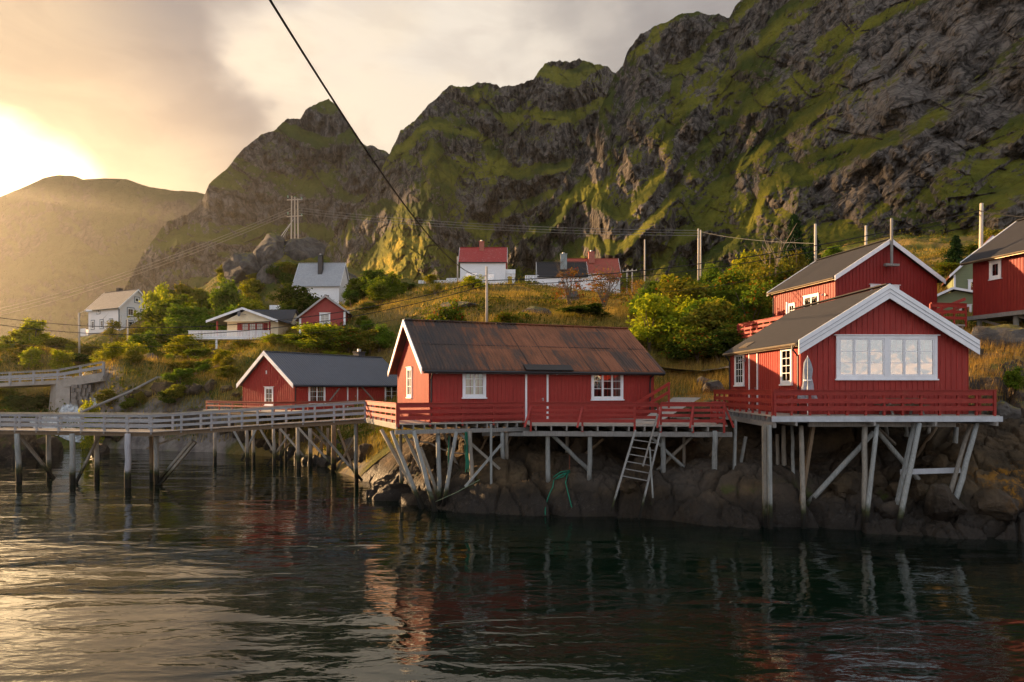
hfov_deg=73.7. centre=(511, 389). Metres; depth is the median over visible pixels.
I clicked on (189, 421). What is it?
boulder
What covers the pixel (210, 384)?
boulder
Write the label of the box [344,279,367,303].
bush
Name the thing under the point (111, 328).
tree
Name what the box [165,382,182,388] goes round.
boulder
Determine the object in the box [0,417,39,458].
boulder
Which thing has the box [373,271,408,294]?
tree
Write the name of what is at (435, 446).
hose
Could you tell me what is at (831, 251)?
bush
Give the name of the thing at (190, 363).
bush
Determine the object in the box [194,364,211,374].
bush
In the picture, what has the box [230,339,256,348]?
bush
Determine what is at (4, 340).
bush
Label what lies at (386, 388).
window
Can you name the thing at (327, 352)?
bush
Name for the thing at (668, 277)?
tree
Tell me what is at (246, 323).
power cable
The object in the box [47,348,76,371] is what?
bush
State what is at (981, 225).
utility pole
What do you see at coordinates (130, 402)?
bush
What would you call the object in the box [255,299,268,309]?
bush
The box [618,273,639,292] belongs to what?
bush
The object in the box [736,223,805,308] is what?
tree
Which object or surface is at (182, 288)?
tree
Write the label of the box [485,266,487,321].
utility pole
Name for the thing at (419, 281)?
picket fence
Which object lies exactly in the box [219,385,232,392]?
boulder
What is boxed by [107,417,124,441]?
boulder
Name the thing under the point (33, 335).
tree
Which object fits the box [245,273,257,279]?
bush
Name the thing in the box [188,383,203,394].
boulder
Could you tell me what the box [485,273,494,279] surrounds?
window
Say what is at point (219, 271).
bush
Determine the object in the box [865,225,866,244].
utility pole
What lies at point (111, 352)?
bush
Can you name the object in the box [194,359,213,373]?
bush
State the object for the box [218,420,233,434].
boulder
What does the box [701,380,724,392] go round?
boulder
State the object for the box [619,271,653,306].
tree
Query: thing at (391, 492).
boulder
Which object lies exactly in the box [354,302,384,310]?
bush
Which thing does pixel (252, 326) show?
window
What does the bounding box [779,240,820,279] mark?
tree
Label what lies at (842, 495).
boulder
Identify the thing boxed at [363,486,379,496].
boulder
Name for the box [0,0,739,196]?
sky
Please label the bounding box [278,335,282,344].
bush
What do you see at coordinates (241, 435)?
boulder
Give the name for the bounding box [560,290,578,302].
boulder
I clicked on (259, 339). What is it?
power cable
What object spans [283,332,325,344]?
bush
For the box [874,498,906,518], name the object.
boulder
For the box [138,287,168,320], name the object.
tree
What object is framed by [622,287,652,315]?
bush
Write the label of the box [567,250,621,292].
red tile house
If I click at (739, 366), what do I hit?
window
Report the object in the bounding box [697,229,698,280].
utility pole
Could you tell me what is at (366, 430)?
undergrowth
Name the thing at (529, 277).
picket fence
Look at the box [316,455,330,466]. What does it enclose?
boulder
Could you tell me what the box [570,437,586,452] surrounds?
boulder
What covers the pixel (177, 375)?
bush
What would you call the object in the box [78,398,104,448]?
bush
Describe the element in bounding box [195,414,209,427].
boulder
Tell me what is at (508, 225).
power line
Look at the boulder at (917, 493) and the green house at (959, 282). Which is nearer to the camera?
the boulder at (917, 493)
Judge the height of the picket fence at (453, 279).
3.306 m
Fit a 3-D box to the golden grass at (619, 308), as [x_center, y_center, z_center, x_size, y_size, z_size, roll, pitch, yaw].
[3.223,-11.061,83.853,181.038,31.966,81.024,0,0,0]
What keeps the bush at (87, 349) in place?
on the hillside terrain at (231, 445)
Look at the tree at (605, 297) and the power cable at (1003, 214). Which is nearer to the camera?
the power cable at (1003, 214)
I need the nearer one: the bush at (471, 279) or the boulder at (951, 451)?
the boulder at (951, 451)
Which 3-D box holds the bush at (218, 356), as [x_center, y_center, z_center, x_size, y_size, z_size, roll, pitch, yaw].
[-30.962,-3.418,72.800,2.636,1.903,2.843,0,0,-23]
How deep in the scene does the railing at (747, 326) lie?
50.72 m
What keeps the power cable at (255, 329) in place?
attached to the utility pole at (486, 308)
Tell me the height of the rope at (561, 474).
0.415 m
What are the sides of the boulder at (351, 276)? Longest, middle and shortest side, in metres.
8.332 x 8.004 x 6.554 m
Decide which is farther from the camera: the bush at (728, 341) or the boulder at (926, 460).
the bush at (728, 341)
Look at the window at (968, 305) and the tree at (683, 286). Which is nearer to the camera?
the window at (968, 305)
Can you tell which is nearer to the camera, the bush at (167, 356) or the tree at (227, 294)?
the bush at (167, 356)
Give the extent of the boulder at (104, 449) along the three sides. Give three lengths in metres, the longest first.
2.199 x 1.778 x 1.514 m
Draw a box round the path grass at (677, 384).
[653,350,728,408]
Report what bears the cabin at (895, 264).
on the hillside terrain at (231, 445)
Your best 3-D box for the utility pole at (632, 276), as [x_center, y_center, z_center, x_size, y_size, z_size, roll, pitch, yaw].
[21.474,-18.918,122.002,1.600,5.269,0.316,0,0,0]
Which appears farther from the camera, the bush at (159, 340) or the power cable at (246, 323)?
the bush at (159, 340)
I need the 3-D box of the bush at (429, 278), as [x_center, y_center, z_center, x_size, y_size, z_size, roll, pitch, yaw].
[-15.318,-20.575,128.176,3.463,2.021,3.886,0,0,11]
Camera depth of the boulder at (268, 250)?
152.07 m
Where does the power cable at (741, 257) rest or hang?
attached to the utility pole at (486, 308)
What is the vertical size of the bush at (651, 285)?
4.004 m
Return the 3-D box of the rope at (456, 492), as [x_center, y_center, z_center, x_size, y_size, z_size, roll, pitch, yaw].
[-2.650,4.818,32.201,2.309,1.101,0.032,0,0,-10]
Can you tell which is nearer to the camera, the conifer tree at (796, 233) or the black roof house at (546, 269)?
the conifer tree at (796, 233)
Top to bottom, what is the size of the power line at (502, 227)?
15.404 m
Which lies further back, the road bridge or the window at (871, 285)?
the road bridge
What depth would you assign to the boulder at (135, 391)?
68.13 m
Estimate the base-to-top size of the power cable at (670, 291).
1.248 m
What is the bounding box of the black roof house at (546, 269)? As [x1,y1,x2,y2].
[526,252,588,289]
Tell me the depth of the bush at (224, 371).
67.63 m
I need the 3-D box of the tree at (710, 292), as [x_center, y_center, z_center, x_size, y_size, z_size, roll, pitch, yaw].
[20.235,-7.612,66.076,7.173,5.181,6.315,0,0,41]
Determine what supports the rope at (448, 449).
hanging from the timber deck at (667, 410)
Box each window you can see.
[127,308,133,315]
[242,324,248,335]
[249,323,255,335]
[256,323,262,335]
[264,386,273,405]
[308,387,324,403]
[319,312,329,323]
[385,387,396,399]
[406,366,412,397]
[461,374,486,398]
[465,272,477,277]
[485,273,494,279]
[590,375,624,400]
[733,354,744,386]
[779,347,792,385]
[788,302,794,312]
[802,293,818,307]
[833,334,939,379]
[869,284,899,289]
[961,304,971,311]
[967,279,972,289]
[988,259,1001,280]
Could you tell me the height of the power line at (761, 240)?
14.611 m
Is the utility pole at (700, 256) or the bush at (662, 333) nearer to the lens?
the bush at (662, 333)
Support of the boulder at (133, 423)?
on the hillside terrain at (231, 445)
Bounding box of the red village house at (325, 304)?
[294,294,351,333]
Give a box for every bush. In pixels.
[0,334,25,344]
[0,343,10,353]
[0,388,20,396]
[0,392,49,417]
[0,397,11,409]
[2,330,35,345]
[6,343,39,358]
[17,346,45,369]
[41,336,81,350]
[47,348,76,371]
[56,353,102,363]
[63,343,74,352]
[74,345,104,354]
[88,348,117,360]
[93,388,119,408]
[94,341,128,360]
[117,341,149,357]
[118,397,138,411]
[123,350,146,363]
[125,330,163,353]
[134,391,147,406]
[152,337,163,349]
[152,350,164,357]
[155,391,177,406]
[160,367,199,385]
[161,384,188,400]
[162,333,211,360]
[162,353,178,360]
[163,360,186,370]
[178,360,197,372]
[181,348,211,360]
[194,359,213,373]
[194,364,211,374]
[198,290,216,303]
[207,365,240,377]
[209,348,231,364]
[215,264,223,273]
[216,272,224,282]
[216,355,235,367]
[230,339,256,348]
[238,284,260,299]
[240,278,267,291]
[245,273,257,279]
[253,333,297,344]
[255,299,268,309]
[265,264,282,283]
[269,336,276,346]
[271,304,299,311]
[273,261,295,266]
[277,272,294,286]
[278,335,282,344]
[279,262,296,275]
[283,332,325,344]
[291,321,345,350]
[308,325,372,352]
[321,350,338,354]
[331,344,351,352]
[340,289,361,307]
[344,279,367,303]
[352,329,386,352]
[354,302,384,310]
[355,315,372,324]
[360,279,382,300]
[360,320,374,330]
[361,345,368,354]
[365,279,396,301]
[365,323,397,351]
[396,281,408,289]
[407,283,416,289]
[420,279,444,295]
[422,273,439,283]
[458,274,491,289]
[488,310,520,322]
[555,302,613,317]
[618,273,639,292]
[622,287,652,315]
[638,304,689,344]
[639,280,659,294]
[647,322,681,346]
[650,322,712,349]
[656,326,724,363]
[659,341,701,362]
[697,329,748,362]
[710,323,748,333]
[821,245,842,257]
[932,261,959,275]
[963,243,978,254]
[1000,365,1023,391]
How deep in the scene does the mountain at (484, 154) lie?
694.55 m
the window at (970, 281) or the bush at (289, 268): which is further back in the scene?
the bush at (289, 268)
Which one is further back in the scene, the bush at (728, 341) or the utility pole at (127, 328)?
the utility pole at (127, 328)
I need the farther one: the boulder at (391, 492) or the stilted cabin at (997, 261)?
the stilted cabin at (997, 261)
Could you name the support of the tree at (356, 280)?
on the hillside terrain at (231, 445)
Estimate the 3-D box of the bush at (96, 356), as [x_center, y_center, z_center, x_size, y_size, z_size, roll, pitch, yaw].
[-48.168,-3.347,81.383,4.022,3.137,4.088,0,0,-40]
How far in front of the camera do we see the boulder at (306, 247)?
155.39 m
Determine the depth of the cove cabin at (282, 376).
59.42 m
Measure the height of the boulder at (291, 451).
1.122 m
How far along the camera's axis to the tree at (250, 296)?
134.75 m
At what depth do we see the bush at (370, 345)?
77.14 m
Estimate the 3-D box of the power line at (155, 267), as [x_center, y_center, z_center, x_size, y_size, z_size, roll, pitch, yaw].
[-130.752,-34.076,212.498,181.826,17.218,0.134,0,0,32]
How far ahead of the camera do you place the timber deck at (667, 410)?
32.35 m
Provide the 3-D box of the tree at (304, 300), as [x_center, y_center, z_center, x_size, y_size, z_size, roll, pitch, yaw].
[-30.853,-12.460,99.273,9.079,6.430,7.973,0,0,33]
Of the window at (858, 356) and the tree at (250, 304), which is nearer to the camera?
the window at (858, 356)
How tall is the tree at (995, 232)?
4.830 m
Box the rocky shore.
[359,346,1023,541]
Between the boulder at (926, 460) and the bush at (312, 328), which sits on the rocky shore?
the boulder at (926, 460)
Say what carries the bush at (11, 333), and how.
on the hillside terrain at (231, 445)
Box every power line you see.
[2,213,290,314]
[3,208,290,307]
[3,211,289,310]
[298,210,670,232]
[300,213,697,235]
[302,208,697,230]
[700,231,813,243]
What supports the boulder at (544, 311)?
on the hillside terrain at (231, 445)
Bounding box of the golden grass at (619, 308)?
[0,242,975,462]
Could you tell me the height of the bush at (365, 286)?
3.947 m
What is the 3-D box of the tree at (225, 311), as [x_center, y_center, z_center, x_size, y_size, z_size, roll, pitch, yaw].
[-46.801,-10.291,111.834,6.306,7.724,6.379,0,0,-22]
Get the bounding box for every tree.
[8,317,54,347]
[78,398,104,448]
[101,317,129,345]
[118,321,146,345]
[127,291,197,347]
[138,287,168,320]
[154,282,171,299]
[158,303,215,345]
[173,281,192,306]
[184,313,226,346]
[185,293,206,308]
[189,287,213,307]
[207,277,248,311]
[211,304,237,326]
[237,294,259,301]
[238,297,264,309]
[265,282,321,313]
[345,278,364,287]
[358,268,385,282]
[359,268,385,282]
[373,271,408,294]
[422,298,469,322]
[551,255,589,304]
[580,261,633,307]
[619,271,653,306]
[625,292,683,350]
[653,273,693,294]
[654,273,674,296]
[657,276,712,310]
[673,294,726,313]
[676,295,713,317]
[677,299,743,357]
[699,263,723,284]
[701,285,725,301]
[703,304,753,333]
[711,266,752,290]
[712,283,772,319]
[726,249,756,283]
[732,280,772,333]
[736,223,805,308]
[742,264,793,311]
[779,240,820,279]
[781,213,808,269]
[804,234,822,266]
[941,235,967,266]
[974,227,1002,244]
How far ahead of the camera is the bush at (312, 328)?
77.04 m
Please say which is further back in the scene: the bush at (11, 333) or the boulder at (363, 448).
the bush at (11, 333)
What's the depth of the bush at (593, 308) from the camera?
65.03 m
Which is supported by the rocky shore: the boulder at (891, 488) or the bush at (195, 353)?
the boulder at (891, 488)
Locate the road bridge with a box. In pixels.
[0,361,107,411]
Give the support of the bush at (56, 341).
on the hillside terrain at (231, 445)
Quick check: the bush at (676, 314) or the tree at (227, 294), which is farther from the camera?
the tree at (227, 294)
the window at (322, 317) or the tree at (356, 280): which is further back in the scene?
the tree at (356, 280)
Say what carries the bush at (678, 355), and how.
on the hillside terrain at (231, 445)
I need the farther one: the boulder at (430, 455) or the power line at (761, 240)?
the power line at (761, 240)
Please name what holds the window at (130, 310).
in the white house at (117, 304)
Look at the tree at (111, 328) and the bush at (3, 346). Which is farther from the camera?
the tree at (111, 328)
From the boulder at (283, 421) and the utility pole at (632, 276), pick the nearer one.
the boulder at (283, 421)
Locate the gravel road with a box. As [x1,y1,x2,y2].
[662,366,727,371]
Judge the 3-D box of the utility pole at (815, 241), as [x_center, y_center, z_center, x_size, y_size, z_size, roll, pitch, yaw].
[28.451,-11.069,64.002,0.293,8.883,0.293,0,0,0]
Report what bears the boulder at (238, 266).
on the hillside terrain at (231, 445)
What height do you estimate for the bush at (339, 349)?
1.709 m
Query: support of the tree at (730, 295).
on the hillside terrain at (231, 445)
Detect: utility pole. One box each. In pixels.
[127,319,128,339]
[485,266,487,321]
[622,270,627,291]
[628,269,636,291]
[644,239,645,281]
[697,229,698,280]
[700,230,701,277]
[814,224,816,260]
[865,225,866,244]
[979,203,983,247]
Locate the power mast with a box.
[282,195,302,238]
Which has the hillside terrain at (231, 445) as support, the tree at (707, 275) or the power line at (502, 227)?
the tree at (707, 275)
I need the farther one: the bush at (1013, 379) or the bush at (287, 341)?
the bush at (287, 341)
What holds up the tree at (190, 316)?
on the hillside terrain at (231, 445)
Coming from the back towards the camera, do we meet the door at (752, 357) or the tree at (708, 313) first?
the tree at (708, 313)
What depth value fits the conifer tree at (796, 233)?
99.51 m
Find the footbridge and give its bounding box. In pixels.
[0,400,373,487]
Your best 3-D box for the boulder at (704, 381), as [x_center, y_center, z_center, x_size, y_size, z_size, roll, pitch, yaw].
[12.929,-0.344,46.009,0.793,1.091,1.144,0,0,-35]
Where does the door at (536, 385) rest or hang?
in the boathouse cabin at (435, 361)
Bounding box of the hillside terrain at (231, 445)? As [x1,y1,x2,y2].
[0,235,985,478]
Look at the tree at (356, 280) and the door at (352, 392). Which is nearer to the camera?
the door at (352, 392)
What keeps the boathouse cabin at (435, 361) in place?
on the timber deck at (667, 410)
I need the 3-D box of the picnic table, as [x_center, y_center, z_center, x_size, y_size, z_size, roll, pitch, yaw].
[16.399,0.725,28.730,1.800,0.710,0.980,0,0,-2]
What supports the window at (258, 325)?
in the cream cabin at (240, 316)
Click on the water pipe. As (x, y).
(111, 399)
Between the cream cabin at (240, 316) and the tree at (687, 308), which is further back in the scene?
the cream cabin at (240, 316)
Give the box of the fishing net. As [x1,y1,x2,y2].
[465,432,468,473]
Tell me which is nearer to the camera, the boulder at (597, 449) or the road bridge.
the boulder at (597, 449)
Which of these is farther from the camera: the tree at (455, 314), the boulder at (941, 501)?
the tree at (455, 314)
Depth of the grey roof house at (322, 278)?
130.90 m
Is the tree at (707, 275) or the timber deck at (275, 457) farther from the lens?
the tree at (707, 275)
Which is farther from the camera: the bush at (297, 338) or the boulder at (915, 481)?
the bush at (297, 338)
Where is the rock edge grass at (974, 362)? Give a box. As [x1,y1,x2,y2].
[960,321,1023,411]
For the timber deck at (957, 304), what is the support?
on the hillside terrain at (231, 445)
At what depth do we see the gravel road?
49.54 m
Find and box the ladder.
[610,414,660,519]
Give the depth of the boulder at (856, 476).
28.90 m
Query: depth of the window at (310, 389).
57.79 m
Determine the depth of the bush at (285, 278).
141.11 m
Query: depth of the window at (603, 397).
37.20 m
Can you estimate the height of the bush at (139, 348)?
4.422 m
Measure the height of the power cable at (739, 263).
4.050 m
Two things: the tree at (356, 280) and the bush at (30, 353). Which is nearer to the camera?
the bush at (30, 353)
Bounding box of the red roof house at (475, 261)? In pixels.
[458,240,514,285]
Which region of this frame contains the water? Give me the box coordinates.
[0,448,1023,681]
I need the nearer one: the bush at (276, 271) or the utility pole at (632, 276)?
the utility pole at (632, 276)
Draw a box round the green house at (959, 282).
[937,235,994,313]
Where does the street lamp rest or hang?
on the hillside terrain at (231, 445)
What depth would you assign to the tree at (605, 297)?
76.00 m
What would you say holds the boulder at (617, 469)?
on the rocky shore
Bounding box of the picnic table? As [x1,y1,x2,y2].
[874,398,929,414]
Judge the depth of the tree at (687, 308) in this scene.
59.74 m
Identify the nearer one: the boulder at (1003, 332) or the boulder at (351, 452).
the boulder at (1003, 332)
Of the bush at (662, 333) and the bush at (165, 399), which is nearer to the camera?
the bush at (662, 333)
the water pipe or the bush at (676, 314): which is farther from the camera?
the water pipe
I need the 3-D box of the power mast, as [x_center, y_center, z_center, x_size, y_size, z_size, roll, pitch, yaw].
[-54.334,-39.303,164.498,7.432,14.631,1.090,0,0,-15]
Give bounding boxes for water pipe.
[80,357,234,412]
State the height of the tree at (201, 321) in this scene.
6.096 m
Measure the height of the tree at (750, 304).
6.185 m
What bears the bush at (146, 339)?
on the hillside terrain at (231, 445)
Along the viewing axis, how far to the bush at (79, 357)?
90.94 m
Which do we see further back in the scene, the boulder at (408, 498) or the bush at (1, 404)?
the bush at (1, 404)
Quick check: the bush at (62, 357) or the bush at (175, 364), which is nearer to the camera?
the bush at (175, 364)
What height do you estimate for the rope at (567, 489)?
2.092 m
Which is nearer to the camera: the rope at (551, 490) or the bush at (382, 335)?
the rope at (551, 490)
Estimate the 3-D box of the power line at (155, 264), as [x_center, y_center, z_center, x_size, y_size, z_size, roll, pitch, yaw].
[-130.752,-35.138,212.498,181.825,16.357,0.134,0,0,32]
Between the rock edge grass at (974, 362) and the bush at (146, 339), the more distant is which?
the bush at (146, 339)
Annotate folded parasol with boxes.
[798,355,817,414]
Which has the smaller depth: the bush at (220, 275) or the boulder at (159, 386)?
the boulder at (159, 386)
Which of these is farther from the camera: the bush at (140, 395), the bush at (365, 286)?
the bush at (365, 286)
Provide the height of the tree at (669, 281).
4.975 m
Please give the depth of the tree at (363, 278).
121.71 m
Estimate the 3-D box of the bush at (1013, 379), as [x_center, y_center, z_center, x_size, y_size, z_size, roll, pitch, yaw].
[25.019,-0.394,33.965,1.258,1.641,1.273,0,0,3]
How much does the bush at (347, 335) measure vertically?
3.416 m
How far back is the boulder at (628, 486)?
30.53 m
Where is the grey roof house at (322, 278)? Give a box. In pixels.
[269,254,348,309]
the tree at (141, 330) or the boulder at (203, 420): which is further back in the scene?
the tree at (141, 330)
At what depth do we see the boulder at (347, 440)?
50.90 m
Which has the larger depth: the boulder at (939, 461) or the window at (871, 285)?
the window at (871, 285)
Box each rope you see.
[435,479,479,501]
[448,436,449,465]
[545,472,566,514]
[553,470,569,479]
[565,470,571,507]
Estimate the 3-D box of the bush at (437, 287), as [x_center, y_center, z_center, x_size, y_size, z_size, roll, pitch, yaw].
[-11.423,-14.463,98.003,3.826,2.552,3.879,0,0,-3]
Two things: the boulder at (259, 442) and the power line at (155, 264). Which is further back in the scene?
the power line at (155, 264)
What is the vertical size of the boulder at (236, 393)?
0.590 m
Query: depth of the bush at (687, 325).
55.18 m
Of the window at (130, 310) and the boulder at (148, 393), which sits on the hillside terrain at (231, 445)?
the boulder at (148, 393)
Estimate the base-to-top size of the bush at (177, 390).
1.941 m
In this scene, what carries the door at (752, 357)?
in the waterfront cabin at (889, 337)
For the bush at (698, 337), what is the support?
on the hillside terrain at (231, 445)
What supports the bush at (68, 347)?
on the hillside terrain at (231, 445)
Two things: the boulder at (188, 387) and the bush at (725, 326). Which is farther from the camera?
the boulder at (188, 387)
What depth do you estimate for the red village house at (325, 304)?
84.33 m
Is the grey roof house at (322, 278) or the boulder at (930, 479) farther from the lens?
the grey roof house at (322, 278)
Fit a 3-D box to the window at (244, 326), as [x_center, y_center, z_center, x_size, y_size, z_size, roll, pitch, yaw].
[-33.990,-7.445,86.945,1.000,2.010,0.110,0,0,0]
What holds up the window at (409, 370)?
in the boathouse cabin at (435, 361)
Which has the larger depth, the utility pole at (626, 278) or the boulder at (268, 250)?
the boulder at (268, 250)
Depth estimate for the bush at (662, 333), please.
55.89 m
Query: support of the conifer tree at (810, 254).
on the hillside terrain at (231, 445)
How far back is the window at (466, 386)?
34.33 m
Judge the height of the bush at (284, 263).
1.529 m
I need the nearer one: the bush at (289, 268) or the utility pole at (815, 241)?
the utility pole at (815, 241)
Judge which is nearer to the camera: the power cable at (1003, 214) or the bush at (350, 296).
the power cable at (1003, 214)
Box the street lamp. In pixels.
[78,310,91,353]
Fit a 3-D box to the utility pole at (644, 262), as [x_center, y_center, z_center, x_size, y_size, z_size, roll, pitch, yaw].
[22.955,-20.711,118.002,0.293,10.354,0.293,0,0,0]
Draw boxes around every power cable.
[0,300,484,347]
[2,285,485,334]
[3,280,485,327]
[269,0,477,275]
[488,210,979,280]
[488,214,979,284]
[496,262,817,297]
[981,211,1023,216]
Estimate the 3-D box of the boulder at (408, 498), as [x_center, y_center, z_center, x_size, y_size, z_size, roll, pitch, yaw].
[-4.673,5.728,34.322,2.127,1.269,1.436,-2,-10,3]
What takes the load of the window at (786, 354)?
in the waterfront cabin at (889, 337)
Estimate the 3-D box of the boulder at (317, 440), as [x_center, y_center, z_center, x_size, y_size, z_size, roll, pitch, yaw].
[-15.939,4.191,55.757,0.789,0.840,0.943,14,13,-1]
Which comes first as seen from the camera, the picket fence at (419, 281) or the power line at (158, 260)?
the picket fence at (419, 281)
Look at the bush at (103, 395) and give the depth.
68.55 m
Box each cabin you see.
[188,307,298,348]
[236,349,396,409]
[388,319,664,421]
[722,283,979,413]
[766,218,945,321]
[960,218,1023,326]
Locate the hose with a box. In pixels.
[403,436,464,453]
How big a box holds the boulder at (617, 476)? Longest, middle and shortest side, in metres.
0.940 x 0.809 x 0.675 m
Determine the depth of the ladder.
30.12 m
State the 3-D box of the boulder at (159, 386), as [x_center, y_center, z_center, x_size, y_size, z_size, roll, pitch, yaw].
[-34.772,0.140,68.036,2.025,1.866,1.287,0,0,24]
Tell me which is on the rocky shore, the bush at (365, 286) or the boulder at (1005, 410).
the boulder at (1005, 410)
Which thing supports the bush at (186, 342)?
on the hillside terrain at (231, 445)
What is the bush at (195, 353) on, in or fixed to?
on the hillside terrain at (231, 445)
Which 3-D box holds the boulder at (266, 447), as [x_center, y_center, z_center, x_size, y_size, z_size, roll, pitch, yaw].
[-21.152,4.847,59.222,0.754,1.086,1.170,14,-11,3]
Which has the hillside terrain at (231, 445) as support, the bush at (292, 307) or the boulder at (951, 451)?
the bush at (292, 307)
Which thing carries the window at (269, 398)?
in the cove cabin at (282, 376)
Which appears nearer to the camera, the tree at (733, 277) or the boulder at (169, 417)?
the boulder at (169, 417)
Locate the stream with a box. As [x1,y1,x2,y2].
[30,366,96,442]
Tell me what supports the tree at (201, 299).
on the hillside terrain at (231, 445)
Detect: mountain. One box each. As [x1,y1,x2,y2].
[0,175,204,340]
[87,99,388,328]
[325,58,614,283]
[508,0,1023,292]
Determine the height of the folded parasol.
2.500 m
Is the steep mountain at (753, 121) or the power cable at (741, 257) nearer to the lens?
the power cable at (741, 257)
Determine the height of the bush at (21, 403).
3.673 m
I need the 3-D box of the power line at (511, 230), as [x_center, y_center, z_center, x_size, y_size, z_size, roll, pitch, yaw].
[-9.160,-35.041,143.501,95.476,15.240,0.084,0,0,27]
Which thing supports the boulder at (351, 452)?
on the hillside terrain at (231, 445)
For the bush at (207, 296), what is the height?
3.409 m
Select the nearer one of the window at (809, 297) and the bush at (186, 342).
the window at (809, 297)
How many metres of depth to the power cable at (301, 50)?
18.59 m
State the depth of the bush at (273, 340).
74.09 m
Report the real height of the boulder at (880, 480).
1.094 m
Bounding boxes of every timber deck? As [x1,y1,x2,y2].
[204,400,369,470]
[365,382,733,511]
[714,390,1002,531]
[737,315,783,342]
[929,298,966,328]
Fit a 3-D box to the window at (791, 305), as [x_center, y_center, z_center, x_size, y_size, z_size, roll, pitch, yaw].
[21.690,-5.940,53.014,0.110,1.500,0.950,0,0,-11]
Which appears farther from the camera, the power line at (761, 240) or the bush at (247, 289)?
the bush at (247, 289)
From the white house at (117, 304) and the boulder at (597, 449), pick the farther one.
the white house at (117, 304)
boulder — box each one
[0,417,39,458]
[36,436,63,456]
[92,443,109,454]
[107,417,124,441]
[122,417,138,428]
[128,389,145,398]
[143,353,159,360]
[144,390,153,396]
[150,381,166,394]
[159,411,179,429]
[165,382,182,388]
[183,408,198,428]
[184,385,190,395]
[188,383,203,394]
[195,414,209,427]
[204,378,216,393]
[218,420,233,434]
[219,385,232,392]
[222,252,260,282]
[231,392,239,396]
[237,430,249,442]
[253,233,284,267]
[255,438,265,447]
[256,265,278,283]
[263,439,271,450]
[275,420,289,433]
[283,236,326,260]
[287,447,295,458]
[300,430,312,442]
[307,454,319,463]
[312,435,319,444]
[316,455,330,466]
[341,437,353,451]
[343,446,353,463]
[348,271,357,279]
[358,443,372,462]
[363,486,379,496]
[372,482,410,500]
[399,490,428,504]
[417,449,435,468]
[440,301,476,307]
[463,427,486,450]
[522,306,551,316]
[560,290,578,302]
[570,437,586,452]
[586,438,601,453]
[603,465,622,474]
[612,474,620,490]
[616,478,636,493]
[628,457,655,484]
[696,376,710,385]
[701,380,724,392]
[829,474,858,494]
[834,492,846,498]
[836,471,861,490]
[873,487,894,501]
[874,470,887,486]
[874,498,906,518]
[885,482,903,497]
[908,482,928,503]
[911,474,936,485]
[913,477,924,485]
[921,454,935,465]
[922,483,966,521]
[930,454,947,467]
[942,443,960,461]
[970,486,1018,521]
[971,324,1023,348]
[988,400,1021,418]
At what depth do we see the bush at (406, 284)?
120.95 m
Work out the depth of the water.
19.25 m
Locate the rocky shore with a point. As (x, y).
(697, 489)
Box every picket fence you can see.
[418,280,447,283]
[446,278,462,281]
[525,275,538,281]
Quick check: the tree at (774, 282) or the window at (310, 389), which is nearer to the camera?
the window at (310, 389)
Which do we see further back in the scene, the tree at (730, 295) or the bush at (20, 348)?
the bush at (20, 348)
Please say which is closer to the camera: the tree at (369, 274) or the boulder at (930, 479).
the boulder at (930, 479)
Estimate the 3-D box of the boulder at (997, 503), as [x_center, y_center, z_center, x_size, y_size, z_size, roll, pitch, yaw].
[19.010,4.496,26.969,1.261,1.310,1.800,21,-12,-36]
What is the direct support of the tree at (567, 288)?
on the hillside terrain at (231, 445)
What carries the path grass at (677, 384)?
on the hillside terrain at (231, 445)
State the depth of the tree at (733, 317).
56.52 m
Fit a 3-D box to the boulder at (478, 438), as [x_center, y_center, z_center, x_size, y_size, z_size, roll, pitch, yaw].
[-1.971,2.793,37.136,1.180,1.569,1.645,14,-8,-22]
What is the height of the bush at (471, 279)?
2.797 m
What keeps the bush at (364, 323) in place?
on the hillside terrain at (231, 445)
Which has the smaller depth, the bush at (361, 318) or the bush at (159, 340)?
the bush at (361, 318)
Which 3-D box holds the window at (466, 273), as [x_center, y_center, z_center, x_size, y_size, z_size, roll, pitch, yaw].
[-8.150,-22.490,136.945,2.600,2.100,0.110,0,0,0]
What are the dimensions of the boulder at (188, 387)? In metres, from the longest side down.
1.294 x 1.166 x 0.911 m
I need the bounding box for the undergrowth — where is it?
[0,226,1023,453]
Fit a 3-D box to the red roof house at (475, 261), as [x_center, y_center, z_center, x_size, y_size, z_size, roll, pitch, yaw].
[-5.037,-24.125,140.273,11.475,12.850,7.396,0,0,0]
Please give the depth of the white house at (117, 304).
143.00 m
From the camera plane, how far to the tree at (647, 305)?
55.67 m
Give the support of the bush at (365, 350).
on the hillside terrain at (231, 445)
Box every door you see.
[347,387,357,406]
[525,374,548,419]
[748,352,757,410]
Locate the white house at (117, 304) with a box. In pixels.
[80,288,150,336]
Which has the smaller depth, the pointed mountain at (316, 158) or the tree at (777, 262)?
the tree at (777, 262)
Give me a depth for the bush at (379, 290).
100.52 m
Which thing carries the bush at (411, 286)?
on the hillside terrain at (231, 445)
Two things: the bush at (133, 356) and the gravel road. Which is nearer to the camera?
the gravel road
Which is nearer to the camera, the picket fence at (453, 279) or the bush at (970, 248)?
the bush at (970, 248)
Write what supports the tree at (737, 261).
on the hillside terrain at (231, 445)
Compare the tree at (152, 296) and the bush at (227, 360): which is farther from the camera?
the tree at (152, 296)
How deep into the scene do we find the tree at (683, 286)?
63.21 m
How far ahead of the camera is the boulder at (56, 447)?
58.35 m
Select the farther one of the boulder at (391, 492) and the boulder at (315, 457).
the boulder at (315, 457)
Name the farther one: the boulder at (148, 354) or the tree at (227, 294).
the tree at (227, 294)
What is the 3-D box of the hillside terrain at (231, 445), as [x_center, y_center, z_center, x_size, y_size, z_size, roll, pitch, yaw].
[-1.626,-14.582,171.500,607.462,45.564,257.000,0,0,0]
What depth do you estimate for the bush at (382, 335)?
77.22 m

